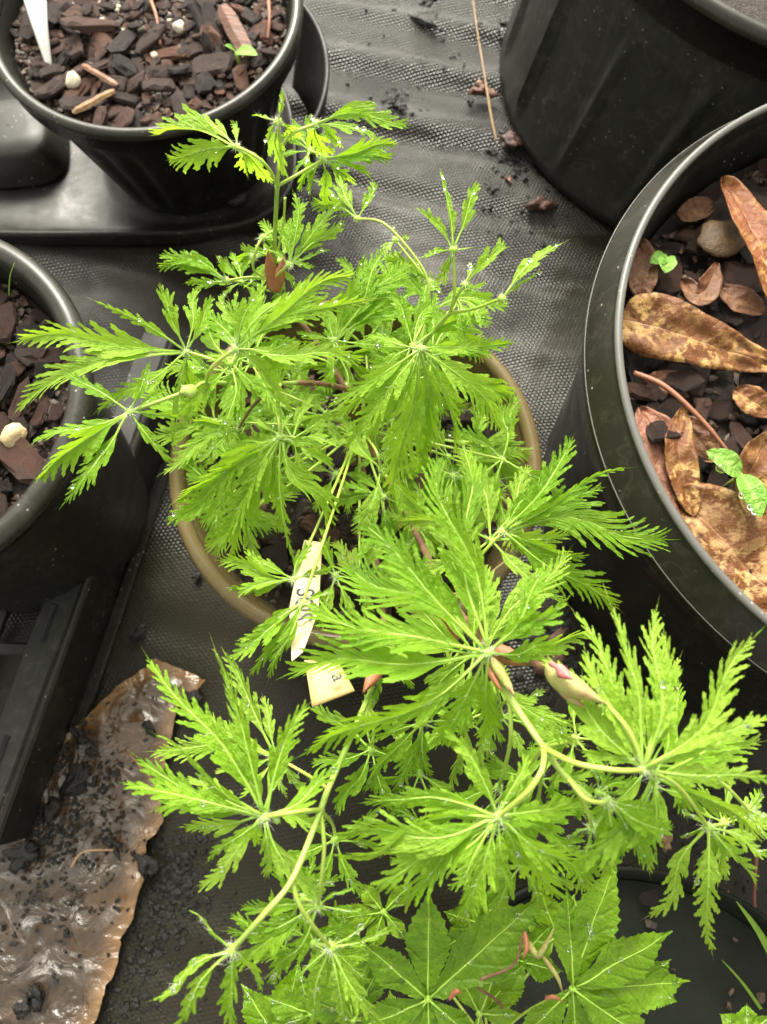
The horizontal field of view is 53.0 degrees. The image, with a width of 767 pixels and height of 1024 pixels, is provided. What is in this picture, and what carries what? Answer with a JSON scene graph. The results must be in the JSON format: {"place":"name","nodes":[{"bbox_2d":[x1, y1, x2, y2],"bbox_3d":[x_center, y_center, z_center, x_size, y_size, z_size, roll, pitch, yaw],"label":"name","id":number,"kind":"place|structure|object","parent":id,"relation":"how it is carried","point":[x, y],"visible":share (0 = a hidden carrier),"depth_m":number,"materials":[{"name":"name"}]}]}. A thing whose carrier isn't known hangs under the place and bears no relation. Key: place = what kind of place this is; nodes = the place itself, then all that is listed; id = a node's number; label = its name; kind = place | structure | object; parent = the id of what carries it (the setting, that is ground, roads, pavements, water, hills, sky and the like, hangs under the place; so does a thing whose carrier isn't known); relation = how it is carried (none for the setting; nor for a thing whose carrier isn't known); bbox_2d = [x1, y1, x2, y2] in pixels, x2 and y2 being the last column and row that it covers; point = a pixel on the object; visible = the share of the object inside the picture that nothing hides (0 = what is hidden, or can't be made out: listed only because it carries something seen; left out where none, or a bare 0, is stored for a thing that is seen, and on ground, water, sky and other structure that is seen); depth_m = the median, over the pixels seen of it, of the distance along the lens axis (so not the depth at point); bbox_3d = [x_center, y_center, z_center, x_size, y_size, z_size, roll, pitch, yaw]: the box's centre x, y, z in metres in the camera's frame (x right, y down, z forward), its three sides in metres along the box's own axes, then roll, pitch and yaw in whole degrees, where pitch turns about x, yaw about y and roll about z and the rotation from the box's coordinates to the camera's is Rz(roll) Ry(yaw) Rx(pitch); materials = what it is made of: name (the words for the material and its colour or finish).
{"place":"outdoors","nodes":[
{"label":"outdoors","id":0,"kind":"place"},
{"label":"ground","id":1,"kind":"structure","parent":0,"visible":0},
{"bbox_2d":[0,0,766,1023],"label":"ground mat","id":2,"kind":"object","parent":1,"relation":"on","point":[182,616],"visible":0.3,"depth_m":0.50,"materials":[{"name":"grey fabric"}]},
{"bbox_2d":[0,332,185,844],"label":"web tray","id":3,"kind":"object","parent":2,"relation":"on","point":[62,694],"visible":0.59,"depth_m":0.41,"materials":[{"name":"black plastic"}]},
{"bbox_2d":[0,240,146,612],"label":"nursery pot","id":4,"kind":"object","parent":3,"relation":"in","point":[49,551],"visible":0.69,"depth_m":0.35,"materials":[{"name":"plastic"}]},
{"bbox_2d":[0,282,67,516],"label":"bark mulch","id":5,"kind":"object","parent":4,"relation":"in","point":[22,460],"visible":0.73,"depth_m":0.33,"materials":[{"name":"wood"}]},
{"bbox_2d":[0,423,26,447],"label":"pebble","id":6,"kind":"object","parent":5,"relation":"on","point":[11,434],"visible":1,"depth_m":0.32,"materials":[{"name":"beige stone"}]},
{"bbox_2d":[0,658,204,1023],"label":"brown paper","id":7,"kind":"object","parent":2,"relation":"on","point":[74,994],"visible":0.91,"depth_m":0.40,"materials":[{"name":"brown paper"}]},
{"bbox_2d":[2,839,40,873],"bbox_3d":[-0.189,0.181,0.405,0.018,0.008,0.014,-26,75,-8],"label":"dirt clod","id":8,"kind":"object","parent":7,"relation":"on","point":[24,853],"visible":1,"depth_m":0.40,"materials":[{"name":"grey soil"}]},
{"bbox_2d":[12,997,30,1019],"bbox_3d":[-0.180,0.248,0.384,0.010,0.005,0.011,0,73,0],"label":"dirt clod","id":9,"kind":"object","parent":7,"relation":"on","point":[21,1010],"visible":1,"depth_m":0.38,"materials":[{"name":"grey soil"}]},
{"bbox_2d":[26,983,45,1012],"bbox_3d":[-0.174,0.243,0.385,0.009,0.007,0.013,0,73,0],"label":"dirt clod","id":10,"kind":"object","parent":7,"relation":"on","point":[35,994],"visible":1,"depth_m":0.38,"materials":[{"name":"grey soil"}]},
{"bbox_2d":[42,796,64,822],"bbox_3d":[-0.178,0.159,0.413,0.010,0.009,0.013,13,73,4],"label":"dirt clod","id":11,"kind":"object","parent":7,"relation":"on","point":[52,805],"visible":1,"depth_m":0.41,"materials":[{"name":"grey soil"}]},
{"bbox_2d":[59,760,89,797],"bbox_3d":[-0.167,0.145,0.417,0.013,0.006,0.021,17,74,5],"label":"dirt clod","id":12,"kind":"object","parent":7,"relation":"on","point":[74,780],"visible":1,"depth_m":0.42,"materials":[{"name":"grey soil"}]},
{"bbox_2d":[67,726,87,743],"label":"dirt clod","id":13,"kind":"object","parent":7,"relation":"on","point":[78,734],"visible":1,"depth_m":0.42,"materials":[{"name":"black soil"}]},
{"bbox_2d":[0,692,155,1023],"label":"paper grit","id":14,"kind":"object","parent":7,"relation":"on","point":[35,833],"visible":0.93,"depth_m":0.41,"materials":[{"name":"black soil"}]},
{"bbox_2d":[70,849,113,867],"bbox_3d":[-0.153,0.181,0.403,0.022,0.002,0.009,0,73,0],"label":"straw","id":15,"kind":"object","parent":7,"relation":"on","point":[77,857],"visible":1,"depth_m":0.40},
{"bbox_2d":[101,836,122,860],"bbox_3d":[-0.143,0.178,0.406,0.012,0.006,0.013,0,73,0],"label":"dirt clod","id":16,"kind":"object","parent":7,"relation":"on","point":[112,843],"visible":1,"depth_m":0.41,"materials":[{"name":"black soil"}]},
{"bbox_2d":[128,752,151,778],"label":"twig","id":17,"kind":"object","parent":7,"relation":"on","point":[131,756],"visible":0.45,"depth_m":0.42,"materials":[{"name":"brown wood"}]},
{"bbox_2d":[141,720,156,736],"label":"dirt clod","id":18,"kind":"object","parent":7,"relation":"on","point":[147,725],"visible":0.99,"depth_m":0.42,"materials":[{"name":"grey soil"}]},
{"bbox_2d":[128,624,145,641],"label":"dirt clod","id":19,"kind":"object","parent":2,"relation":"on","point":[138,632],"visible":1,"depth_m":0.45,"materials":[{"name":"black soil"}]},
{"bbox_2d":[130,851,159,880],"bbox_3d":[-0.126,0.185,0.408,0.011,0.008,0.018,-38,77,-11],"label":"dirt clod","id":20,"kind":"object","parent":2,"relation":"on","point":[147,864],"visible":1,"depth_m":0.41,"materials":[{"name":"grey soil"}]},
{"bbox_2d":[0,1,329,244],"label":"carry tray","id":21,"kind":"object","parent":2,"relation":"on","point":[56,189],"visible":0.52,"depth_m":0.53,"materials":[{"name":"plastic"}]},
{"bbox_2d":[0,0,303,212],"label":"nursery pot","id":22,"kind":"object","parent":21,"relation":"in","point":[133,162],"visible":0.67,"depth_m":0.44,"materials":[{"name":"plastic"}]},
{"bbox_2d":[10,0,286,126],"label":"bark mulch","id":23,"kind":"object","parent":22,"relation":"in","point":[195,67],"visible":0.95,"depth_m":0.44,"materials":[{"name":"wood"}]},
{"bbox_2d":[24,0,51,64],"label":"plant label","id":24,"kind":"object","parent":23,"relation":"on","point":[37,11],"visible":1,"depth_m":0.43,"materials":[{"name":"white plastic"}]},
{"bbox_2d":[65,71,80,88],"bbox_3d":[-0.173,-0.241,0.430,0.010,0.008,0.009,-42,78,-12],"label":"perlite","id":25,"kind":"object","parent":23,"relation":"on","point":[73,80],"visible":1,"depth_m":0.43,"materials":[{"name":"white stone"}]},
{"bbox_2d":[72,89,114,113],"bbox_3d":[-0.159,-0.225,0.422,0.026,0.003,0.005,-37,76,-10],"label":"wood sliver","id":26,"kind":"object","parent":23,"relation":"on","point":[89,103],"visible":1,"depth_m":0.42,"materials":[{"name":"beige wood"}]},
{"bbox_2d":[81,63,118,85],"bbox_3d":[-0.158,-0.243,0.427,0.026,0.002,0.004,34,76,10],"label":"wood sliver","id":27,"kind":"object","parent":23,"relation":"on","point":[102,76],"visible":1,"depth_m":0.43,"materials":[{"name":"brown wood"}]},
{"bbox_2d":[151,51,157,57],"bbox_3d":[-0.130,-0.258,0.436,0.004,0.004,0.005,0,73,0],"label":"perlite","id":28,"kind":"object","parent":23,"relation":"on","point":[154,54],"visible":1,"depth_m":0.43,"materials":[{"name":"white stone"}]},
{"bbox_2d":[149,0,161,45],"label":"twig","id":29,"kind":"object","parent":23,"relation":"on","point":[151,2],"visible":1,"depth_m":0.44,"materials":[{"name":"brown wood"}]},
{"bbox_2d":[172,19,183,33],"bbox_3d":[-0.118,-0.278,0.442,0.007,0.006,0.008,0,73,0],"label":"perlite","id":30,"kind":"object","parent":23,"relation":"on","point":[177,27],"visible":1,"depth_m":0.44,"materials":[{"name":"white stone"}]},
{"bbox_2d":[218,3,252,57],"bbox_3d":[-0.085,-0.273,0.437,0.010,0.006,0.040,-24,75,-7],"label":"bark slab","id":31,"kind":"object","parent":23,"relation":"on","point":[235,30],"depth_m":0.43,"materials":[{"name":"wood"}]},
{"bbox_2d":[225,44,257,64],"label":"seedling","id":32,"kind":"object","parent":23,"relation":"on","point":[246,50],"visible":1,"depth_m":0.42,"materials":[{"name":"green plant"}]},
{"bbox_2d":[266,0,270,39],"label":"twig","id":33,"kind":"object","parent":23,"relation":"on","point":[269,15],"visible":1,"depth_m":0.44,"materials":[{"name":"wood"}]},
{"bbox_2d":[182,689,203,705],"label":"dirt clod","id":34,"kind":"object","parent":2,"relation":"on","point":[195,694],"visible":0.56,"depth_m":0.43,"materials":[{"name":"grey soil"}]},
{"bbox_2d":[192,569,200,581],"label":"dirt clod","id":35,"kind":"object","parent":2,"relation":"on","point":[196,574],"visible":0.88,"depth_m":0.46,"materials":[{"name":"grey soil"}]},
{"bbox_2d":[169,299,541,649],"bbox_3d":[-0.012,-0.004,0.401,0.165,0.132,0.165,0,73,0],"label":"nursery pot","id":36,"kind":"object","parent":2,"relation":"on","point":[221,580],"visible":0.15,"depth_m":0.34,"materials":[{"name":"brown plastic"}]},
{"bbox_2d":[208,347,510,628],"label":"bark mulch","id":37,"kind":"object","parent":36,"relation":"in","point":[303,517],"visible":0.12,"depth_m":0.35,"materials":[{"name":"wood"}]},
{"bbox_2d":[4,90,766,1023],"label":"lace leaf maple","id":38,"kind":"object","parent":37,"relation":"on","point":[402,384],"visible":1,"depth_m":0.24,"materials":[{"name":"green plant"}]},
{"bbox_2d":[289,540,321,661],"bbox_3d":[-0.028,0.030,0.274,0.010,0.034,0.050,0,73,0],"label":"plant label","id":39,"kind":"object","parent":38,"relation":"attached to","point":[304,630],"visible":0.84,"depth_m":0.27,"materials":[{"name":"white plastic"}]},
{"bbox_2d":[304,660,354,707],"bbox_3d":[-0.015,0.048,0.221,0.013,0.008,0.014,-13,73,-4],"label":"plant label","id":40,"kind":"object","parent":38,"relation":"attached to","point":[324,686],"visible":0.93,"depth_m":0.22,"materials":[{"name":"beige plastic"}]},
{"bbox_2d":[454,561,504,594],"bbox_3d":[0.035,0.026,0.289,0.030,0.006,0.003,-29,75,-8],"label":"straw","id":41,"kind":"object","parent":36,"relation":"in","point":[497,567],"visible":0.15,"depth_m":0.29,"materials":[{"name":"beige plant"}]},
{"bbox_2d":[386,95,397,104],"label":"dirt clod","id":42,"kind":"object","parent":2,"relation":"on","point":[393,99],"visible":1,"depth_m":0.56,"materials":[{"name":"black soil"}]},
{"bbox_2d":[391,102,407,109],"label":"dirt clod","id":43,"kind":"object","parent":2,"relation":"on","point":[400,106],"visible":1,"depth_m":0.56,"materials":[{"name":"black soil"}]},
{"bbox_2d":[408,14,446,32],"bbox_3d":[0.033,-0.368,0.580,0.035,0.004,0.005,27,75,8],"label":"bark piece","id":44,"kind":"object","parent":2,"relation":"on","point":[424,22],"visible":1,"depth_m":0.58,"materials":[{"name":"black wood"}]},
{"bbox_2d":[418,0,436,6],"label":"dirt clod","id":45,"kind":"object","parent":2,"relation":"on","point":[426,3],"visible":1,"depth_m":0.58,"materials":[{"name":"grey soil"}]},
{"bbox_2d":[99,7,766,1023],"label":"soil specks","id":46,"kind":"object","parent":2,"relation":"on","point":[177,869],"visible":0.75,"depth_m":0.41,"materials":[{"name":"black soil"}]},
{"bbox_2d":[466,96,473,107],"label":"dirt clod","id":47,"kind":"object","parent":2,"relation":"on","point":[470,101],"visible":1,"depth_m":0.56,"materials":[{"name":"black soil"}]},
{"bbox_2d":[467,79,497,97],"bbox_3d":[0.072,-0.305,0.559,0.022,0.011,0.011,23,74,7],"label":"bark piece","id":48,"kind":"object","parent":2,"relation":"on","point":[479,88],"visible":1,"depth_m":0.56,"materials":[{"name":"wood"}]},
{"bbox_2d":[472,0,496,141],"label":"straw","id":49,"kind":"object","parent":2,"relation":"on","point":[492,123],"visible":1,"depth_m":0.55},
{"bbox_2d":[499,18,508,26],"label":"dirt clod","id":50,"kind":"object","parent":2,"relation":"on","point":[504,22],"visible":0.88,"depth_m":0.58,"materials":[{"name":"grey soil"}]},
{"bbox_2d":[498,130,522,149],"bbox_3d":[0.090,-0.263,0.546,0.018,0.010,0.017,0,73,0],"label":"bark piece","id":51,"kind":"object","parent":2,"relation":"on","point":[510,139],"visible":1,"depth_m":0.54,"materials":[{"name":"brown wood"}]},
{"bbox_2d":[525,196,557,211],"bbox_3d":[0.109,-0.212,0.531,0.022,0.008,0.011,14,74,4],"label":"bark piece","id":52,"kind":"object","parent":2,"relation":"on","point":[540,203],"visible":1,"depth_m":0.53,"materials":[{"name":"brown wood"}]},
{"bbox_2d":[531,628,567,676],"bbox_3d":[0.096,0.080,0.442,0.015,0.016,0.033,20,74,6],"label":"bark piece","id":53,"kind":"object","parent":2,"relation":"on","point":[556,658],"visible":0.3,"depth_m":0.44,"materials":[{"name":"brown wood"}]},
{"bbox_2d":[412,866,766,999],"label":"nursery pot","id":54,"kind":"object","parent":2,"relation":"on","point":[727,902],"visible":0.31,"depth_m":0.37,"materials":[{"name":"black plastic"}]},
{"bbox_2d":[432,880,766,1023],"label":"bark mulch","id":55,"kind":"object","parent":54,"relation":"in","point":[712,991],"visible":0.41,"depth_m":0.37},
{"bbox_2d":[241,862,766,1023],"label":"broad leaf maple","id":56,"kind":"object","parent":55,"relation":"on","point":[624,980],"visible":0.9,"depth_m":0.27,"materials":[{"name":"green plant"}]},
{"bbox_2d":[722,960,762,1009],"bbox_3d":[0.162,0.213,0.344,0.055,0.060,0.002,42,77,11],"label":"grass blade","id":57,"kind":"object","parent":55,"relation":"on","point":[749,992],"depth_m":0.35,"materials":[{"name":"green plant"}]},
{"bbox_2d":[736,901,766,952],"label":"grass blade","id":58,"kind":"object","parent":55,"relation":"on","point":[759,933],"depth_m":0.31,"materials":[{"name":"green plant"}]},
{"bbox_2d":[500,0,766,227],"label":"nursery pot","id":59,"kind":"object","parent":2,"relation":"on","point":[614,108],"visible":0.8,"depth_m":0.46,"materials":[{"name":"plastic"}]},
{"bbox_2d":[722,0,766,23],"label":"bark mulch","id":60,"kind":"object","parent":59,"relation":"in","point":[756,9],"visible":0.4,"depth_m":0.43,"materials":[{"name":"soil"}]},
{"bbox_2d":[543,104,766,728],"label":"nursery pot","id":61,"kind":"object","parent":2,"relation":"on","point":[710,612],"visible":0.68,"depth_m":0.32,"materials":[{"name":"plastic"}]},
{"bbox_2d":[623,158,766,580],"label":"bark mulch","id":62,"kind":"object","parent":61,"relation":"in","point":[705,394],"visible":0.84,"depth_m":0.33,"materials":[{"name":"wood"}]},
{"bbox_2d":[628,238,658,295],"bbox_3d":[0.110,-0.105,0.328,0.014,0.004,0.032,0,73,0],"label":"fallen leaf","id":63,"kind":"object","parent":62,"relation":"on","point":[643,276],"visible":0.76,"depth_m":0.33,"materials":[{"name":"brown plant"}]},
{"bbox_2d":[643,370,679,394],"bbox_3d":[0.116,-0.052,0.318,0.017,0.006,0.011,0,73,0],"label":"fallen leaf","id":64,"kind":"object","parent":62,"relation":"on","point":[661,375],"visible":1,"depth_m":0.32,"materials":[{"name":"brown plant"}]},
{"bbox_2d":[650,251,676,272],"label":"seedling","id":65,"kind":"object","parent":62,"relation":"on","point":[664,261],"visible":1,"depth_m":0.32,"materials":[{"name":"green plant"}]},
{"bbox_2d":[635,406,697,515],"bbox_3d":[0.113,-0.019,0.302,0.017,0.008,0.052,-22,74,-6],"label":"fallen leaf","id":66,"kind":"object","parent":62,"relation":"on","point":[645,416],"visible":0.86,"depth_m":0.30,"materials":[{"name":"brown plant"}]},
{"bbox_2d":[664,406,699,515],"bbox_3d":[0.116,-0.021,0.301,0.014,0.008,0.045,0,73,0],"label":"fallen leaf","id":67,"kind":"object","parent":66,"relation":"on","point":[681,463],"visible":1,"depth_m":0.30,"materials":[{"name":"brown plant"}]},
{"bbox_2d":[633,370,727,448],"bbox_3d":[0.123,-0.037,0.307,0.005,0.007,0.061,-41,77,-11],"label":"twig","id":68,"kind":"object","parent":62,"relation":"on","point":[678,397],"visible":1,"depth_m":0.31,"materials":[{"name":"brown wood"}]},
{"bbox_2d":[623,292,766,372],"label":"fallen leaf","id":69,"kind":"object","parent":62,"relation":"on","point":[662,326],"visible":0.95,"depth_m":0.31,"materials":[{"name":"brown plant"}]},
{"bbox_2d":[677,196,715,221],"bbox_3d":[0.139,-0.134,0.341,0.019,0.005,0.011,-21,74,-6],"label":"fallen leaf","id":70,"kind":"object","parent":62,"relation":"on","point":[694,209],"visible":1,"depth_m":0.34,"materials":[{"name":"brown plant"}]},
{"bbox_2d":[680,262,722,305],"bbox_3d":[0.137,-0.096,0.324,0.024,0.008,0.016,-28,75,-8],"label":"fallen leaf","id":71,"kind":"object","parent":62,"relation":"on","point":[705,289],"visible":1,"depth_m":0.32,"materials":[{"name":"brown plant"}]},
{"bbox_2d":[690,416,719,462],"bbox_3d":[0.126,-0.030,0.309,0.013,0.006,0.022,-37,76,-10],"label":"fallen leaf","id":72,"kind":"object","parent":62,"relation":"on","point":[704,440],"visible":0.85,"depth_m":0.31,"materials":[{"name":"brown plant"}]},
{"bbox_2d":[672,482,766,613],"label":"fallen leaf","id":73,"kind":"object","parent":62,"relation":"on","point":[729,534],"visible":0.74,"depth_m":0.29,"materials":[{"name":"brown plant"}]},
{"bbox_2d":[696,220,744,257],"bbox_3d":[0.146,-0.118,0.333,0.022,0.004,0.019,0,73,0],"label":"pebble","id":74,"kind":"object","parent":62,"relation":"on","point":[720,238],"visible":1,"depth_m":0.33,"materials":[{"name":"beige stone"}]},
{"bbox_2d":[706,448,766,516],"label":"seedling","id":75,"kind":"object","parent":62,"relation":"on","point":[752,492],"visible":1,"depth_m":0.29,"materials":[{"name":"green plant"}]},
{"bbox_2d":[719,284,765,315],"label":"fallen leaf","id":76,"kind":"object","parent":62,"relation":"on","point":[745,300],"visible":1,"depth_m":0.33,"materials":[{"name":"brown plant"}]},
{"bbox_2d":[720,175,766,297],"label":"fallen leaf","id":77,"kind":"object","parent":62,"relation":"on","point":[748,212],"visible":1,"depth_m":0.32,"materials":[{"name":"brown plant"}]},
{"bbox_2d":[732,384,766,417],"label":"fallen leaf","id":78,"kind":"object","parent":62,"relation":"on","point":[750,400],"visible":1,"depth_m":0.31,"materials":[{"name":"brown plant"}]},
{"bbox_2d":[733,431,766,517],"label":"fallen leaf","id":79,"kind":"object","parent":62,"relation":"on","point":[753,455],"visible":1,"depth_m":0.29,"materials":[{"name":"brown plant"}]},
{"bbox_2d":[661,830,673,852],"bbox_3d":[0.152,0.176,0.413,0.008,0.005,0.011,-20,74,-6],"label":"bark piece","id":80,"kind":"object","parent":2,"relation":"on","point":[666,843],"visible":0.62,"depth_m":0.41,"materials":[{"name":"wood"}]},
{"bbox_2d":[753,853,758,907],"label":"twig","id":81,"kind":"object","parent":2,"relation":"on","point":[754,885],"visible":0.37,"depth_m":0.40,"materials":[{"name":"brown wood"}]}
]}

